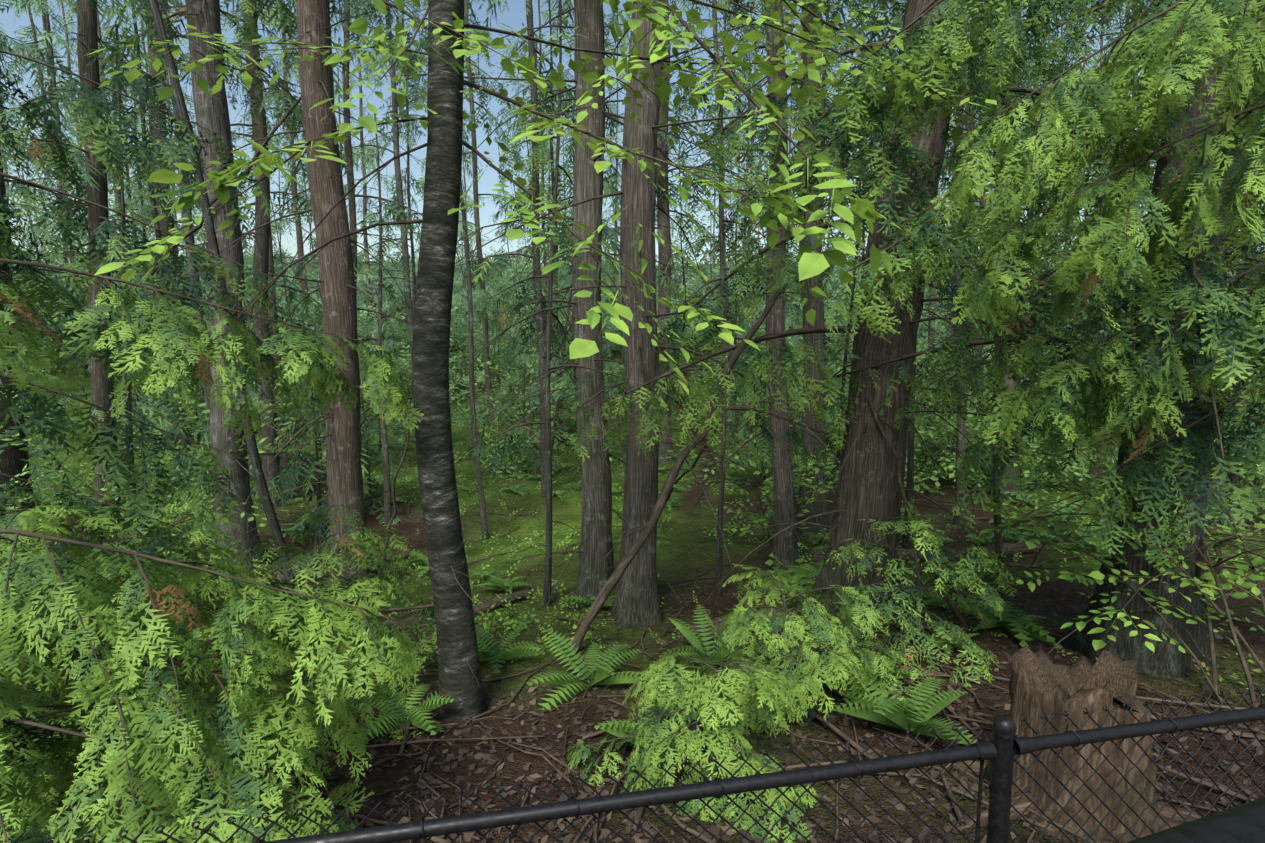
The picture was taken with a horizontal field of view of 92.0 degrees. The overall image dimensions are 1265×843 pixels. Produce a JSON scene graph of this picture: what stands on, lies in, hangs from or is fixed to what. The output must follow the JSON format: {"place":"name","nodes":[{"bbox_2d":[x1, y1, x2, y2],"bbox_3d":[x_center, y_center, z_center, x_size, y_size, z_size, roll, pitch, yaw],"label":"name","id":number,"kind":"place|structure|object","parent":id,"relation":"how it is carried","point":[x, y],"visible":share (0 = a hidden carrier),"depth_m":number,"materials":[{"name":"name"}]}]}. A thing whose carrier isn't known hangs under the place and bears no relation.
{"place":"outdoors","nodes":[
{"label":"outdoors","id":0,"kind":"place"},
{"bbox_2d":[0,0,1263,264],"label":"sky","id":1,"kind":"structure","parent":0,"point":[514,18],"materials":[{"name":"blue"}]},
{"bbox_2d":[0,251,1264,842],"bbox_3d":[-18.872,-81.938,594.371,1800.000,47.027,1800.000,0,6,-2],"label":"terrain","id":2,"kind":"structure","parent":0,"point":[566,509],"depth_m":7.35,"materials":[{"name":"brown soil"}]},
{"bbox_2d":[0,34,153,518],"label":"cedar tree","id":3,"kind":"object","parent":2,"relation":"on","point":[12,463],"visible":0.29,"depth_m":15.27,"materials":[{"name":"green plant"}]},
{"bbox_2d":[0,0,203,530],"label":"cedar tree","id":4,"kind":"object","parent":2,"relation":"on","point":[95,178],"visible":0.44,"depth_m":13.38,"materials":[{"name":"green plant"}]},
{"bbox_2d":[58,24,189,515],"bbox_3d":[-12.064,-3.077,14.295,2.191,11.768,2.182,2,6,22],"label":"tree sapling","id":5,"kind":"object","parent":2,"relation":"on","point":[127,409],"visible":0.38,"depth_m":14.41,"materials":[{"name":"green plant"}]},
{"bbox_2d":[0,497,261,841],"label":"young cedar tree","id":6,"kind":"object","parent":2,"relation":"on","point":[46,698],"visible":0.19,"depth_m":3.83,"materials":[{"name":"green plant"}]},
{"bbox_2d":[55,1,252,426],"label":"cedar tree","id":7,"kind":"object","parent":2,"relation":"on","point":[162,185],"visible":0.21,"depth_m":25.51,"materials":[{"name":"green plant"}]},
{"bbox_2d":[84,476,274,636],"bbox_3d":[-6.440,1.929,8.008,2.672,2.423,2.636,0,6,-2],"label":"young cedar tree","id":8,"kind":"object","parent":2,"relation":"on","point":[193,536],"visible":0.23,"depth_m":8.03,"materials":[{"name":"green plant"}]},
{"bbox_2d":[9,616,373,842],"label":"young cedar tree","id":9,"kind":"object","parent":2,"relation":"on","point":[212,702],"visible":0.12,"depth_m":3.66,"materials":[{"name":"green plant"}]},
{"bbox_2d":[86,0,383,572],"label":"cedar tree","id":10,"kind":"object","parent":2,"relation":"on","point":[212,111],"visible":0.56,"depth_m":10.59,"materials":[{"name":"green plant"}]},
{"bbox_2d":[121,0,380,519],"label":"cedar tree","id":11,"kind":"object","parent":2,"relation":"on","point":[261,245],"visible":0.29,"depth_m":14.84,"materials":[{"name":"plant"}]},
{"bbox_2d":[110,498,437,776],"bbox_3d":[-2.676,1.808,5.314,2.274,2.328,2.919,0,6,-2],"label":"young cedar tree","id":12,"kind":"object","parent":2,"relation":"on","point":[358,579],"visible":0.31,"depth_m":5.24,"materials":[{"name":"green plant"}]},
{"bbox_2d":[132,0,489,605],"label":"cedar tree","id":13,"kind":"object","parent":2,"relation":"on","point":[337,288],"visible":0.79,"depth_m":9.05,"materials":[{"name":"green plant"}]},
{"bbox_2d":[320,107,416,524],"bbox_3d":[-5.691,-2.035,13.923,2.478,9.697,2.008,2,6,19],"label":"tree sapling","id":14,"kind":"object","parent":2,"relation":"on","point":[387,496],"visible":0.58,"depth_m":13.82,"materials":[{"name":"green plant"}]},
{"bbox_2d":[0,23,1080,282],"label":"trees","id":15,"kind":"object","parent":2,"relation":"on","point":[24,145],"depth_m":71.25,"materials":[{"name":"green plant"}]},
{"bbox_2d":[463,0,631,606],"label":"tree sapling","id":16,"kind":"object","parent":2,"relation":"on","point":[546,421],"visible":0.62,"depth_m":8.21,"materials":[{"name":"green plant"}]},
{"bbox_2d":[390,0,758,637],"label":"cedar tree","id":17,"kind":"object","parent":2,"relation":"on","point":[597,510],"visible":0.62,"depth_m":7.96,"materials":[{"name":"brown plant"}]},
{"bbox_2d":[84,0,1077,720],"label":"alder tree","id":18,"kind":"object","parent":2,"relation":"on","point":[448,46],"visible":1,"depth_m":4.62,"materials":[{"name":"green plant"}]},
{"bbox_2d":[46,0,1115,451],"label":"trees","id":19,"kind":"object","parent":2,"relation":"on","point":[542,186],"visible":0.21,"depth_m":23.99,"materials":[{"name":"green plant"}]},
{"bbox_2d":[55,0,1137,465],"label":"trees","id":20,"kind":"object","parent":2,"relation":"on","point":[483,294],"visible":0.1,"depth_m":25.34,"materials":[{"name":"green plant"}]},
{"bbox_2d":[103,14,1145,289],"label":"trees","id":21,"kind":"object","parent":2,"relation":"on","point":[463,180],"visible":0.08,"depth_m":89.91,"materials":[{"name":"green plant"}]},
{"bbox_2d":[0,0,1260,376],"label":"trees","id":22,"kind":"object","parent":2,"relation":"on","point":[50,36],"visible":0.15,"depth_m":35.20,"materials":[{"name":"green plant"}]},
{"bbox_2d":[2,4,1261,366],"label":"trees","id":23,"kind":"object","parent":2,"relation":"on","point":[458,248],"visible":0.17,"depth_m":41.98,"materials":[{"name":"green plant"}]},
{"bbox_2d":[0,238,1264,842],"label":"understory ferns","id":24,"kind":"object","parent":2,"relation":"on","point":[928,702],"visible":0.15,"depth_m":10.16,"materials":[{"name":"green plant"}]},
{"bbox_2d":[0,0,1264,437],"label":"trees","id":25,"kind":"object","parent":2,"relation":"on","point":[398,198],"visible":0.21,"depth_m":28.68,"materials":[{"name":"green plant"}]},
{"bbox_2d":[0,25,1264,472],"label":"background trees","id":26,"kind":"object","parent":2,"relation":"on","point":[280,231],"visible":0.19,"depth_m":26.19,"materials":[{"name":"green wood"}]},
{"bbox_2d":[9,0,1264,614],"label":"tree trunk","id":27,"kind":"object","parent":2,"relation":"on","point":[251,442],"visible":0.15,"depth_m":10.69,"materials":[{"name":"brown wood"}]},
{"bbox_2d":[12,0,1264,325],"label":"trees","id":28,"kind":"object","parent":2,"relation":"on","point":[364,182],"visible":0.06,"depth_m":49.21,"materials":[{"name":"green plant"}]},
{"bbox_2d":[13,91,1264,275],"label":"trees","id":29,"kind":"object","parent":2,"relation":"on","point":[392,190],"visible":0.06,"depth_m":95.40,"materials":[{"name":"green plant"}]},
{"bbox_2d":[455,0,848,636],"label":"cedar tree","id":30,"kind":"object","parent":2,"relation":"on","point":[637,602],"visible":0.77,"depth_m":7.19,"materials":[{"name":"green plant"}]},
{"bbox_2d":[44,686,1264,842],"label":"chain link fence","id":31,"kind":"object","parent":2,"relation":"on","point":[1003,747],"visible":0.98,"depth_m":2.03,"materials":[{"name":"black metal"}]},
{"bbox_2d":[58,0,1264,524],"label":"trees","id":32,"kind":"object","parent":2,"relation":"on","point":[958,446],"visible":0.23,"depth_m":16.82,"materials":[{"name":"green plant"}]},
{"bbox_2d":[603,0,750,465],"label":"cedar tree","id":33,"kind":"object","parent":2,"relation":"on","point":[664,252],"visible":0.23,"depth_m":20.88,"materials":[{"name":"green plant"}]},
{"bbox_2d":[558,613,818,842],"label":"young cedar tree","id":34,"kind":"object","parent":2,"relation":"on","point":[677,697],"visible":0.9,"depth_m":3.77,"materials":[{"name":"green plant"}]},
{"bbox_2d":[148,96,1264,654],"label":"fallen logs","id":35,"kind":"object","parent":2,"relation":"on","point":[626,560],"visible":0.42,"depth_m":6.91,"materials":[{"name":"brown wood"}]},
{"bbox_2d":[617,14,840,597],"bbox_3d":[1.169,-1.936,8.060,2.856,9.548,2.180,5,8,40],"label":"tree sapling","id":36,"kind":"object","parent":2,"relation":"on","point":[677,328],"visible":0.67,"depth_m":8.02,"materials":[{"name":"green plant"}]},
{"bbox_2d":[258,0,1258,516],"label":"trees","id":37,"kind":"object","parent":2,"relation":"on","point":[350,174],"visible":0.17,"depth_m":17.52,"materials":[{"name":"green plant"}]},
{"bbox_2d":[454,0,1082,506],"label":"trees","id":38,"kind":"object","parent":2,"relation":"on","point":[532,50],"visible":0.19,"depth_m":15.87,"materials":[{"name":"green plant"}]},
{"bbox_2d":[656,0,906,572],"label":"cedar tree","id":39,"kind":"object","parent":2,"relation":"on","point":[783,486],"visible":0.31,"depth_m":9.36,"materials":[{"name":"plant"}]},
{"bbox_2d":[711,0,905,532],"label":"cedar tree","id":40,"kind":"object","parent":2,"relation":"on","point":[816,304],"visible":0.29,"depth_m":12.26,"materials":[{"name":"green plant"}]},
{"bbox_2d":[678,557,940,753],"bbox_3d":[1.327,1.928,5.082,2.134,1.720,1.713,-2,6,-20],"label":"young cedar tree","id":41,"kind":"object","parent":2,"relation":"on","point":[835,657],"visible":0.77,"depth_m":4.73,"materials":[{"name":"green plant"}]},
{"bbox_2d":[796,495,1025,686],"bbox_3d":[2.905,1.711,6.450,1.919,2.021,2.191,-5,8,-39],"label":"young cedar tree","id":42,"kind":"object","parent":2,"relation":"on","point":[915,592],"visible":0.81,"depth_m":5.95,"materials":[{"name":"green plant"}]},
{"bbox_2d":[573,0,1264,642],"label":"cedar tree","id":43,"kind":"object","parent":2,"relation":"on","point":[867,488],"visible":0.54,"depth_m":7.01,"materials":[{"name":"green plant"}]},
{"bbox_2d":[908,0,1118,593],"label":"tree sapling","id":44,"kind":"object","parent":2,"relation":"on","point":[997,518],"visible":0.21,"depth_m":7.71,"materials":[{"name":"green plant"}]},
{"bbox_2d":[807,0,1264,693],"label":"cedar tree","id":45,"kind":"object","parent":2,"relation":"on","point":[1165,658],"visible":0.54,"depth_m":5.19,"materials":[{"name":"green plant"}]},
{"bbox_2d":[931,0,1148,500],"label":"cedar tree","id":46,"kind":"object","parent":2,"relation":"on","point":[1011,382],"visible":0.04,"depth_m":15.32,"materials":[{"name":"green plant"}]},
{"bbox_2d":[911,645,1201,842],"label":"stump","id":47,"kind":"object","parent":2,"relation":"on","point":[1040,683],"visible":0.56,"depth_m":3.34,"materials":[{"name":"brown wood"}]},
{"bbox_2d":[966,357,1264,707],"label":"broadleaf shrub","id":48,"kind":"object","parent":2,"relation":"on","point":[1098,576],"visible":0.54,"depth_m":5.17,"materials":[{"name":"green plant"}]},
{"bbox_2d":[977,0,1264,572],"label":"cedar tree","id":49,"kind":"object","parent":2,"relation":"on","point":[1019,81],"visible":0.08,"depth_m":7.73,"materials":[{"name":"green plant"}]},
{"bbox_2d":[1126,797,1264,842],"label":"paved path","id":50,"kind":"structure","parent":2,"relation":"on","point":[1243,823],"depth_m":0.54,"materials":[{"name":"grey asphalt"}]},
{"bbox_2d":[0,0,1264,842],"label":"foreground conifer branches","id":51,"kind":"object","parent":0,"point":[1179,54],"visible":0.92,"depth_m":3.83,"materials":[{"name":"green plant"}]}
]}

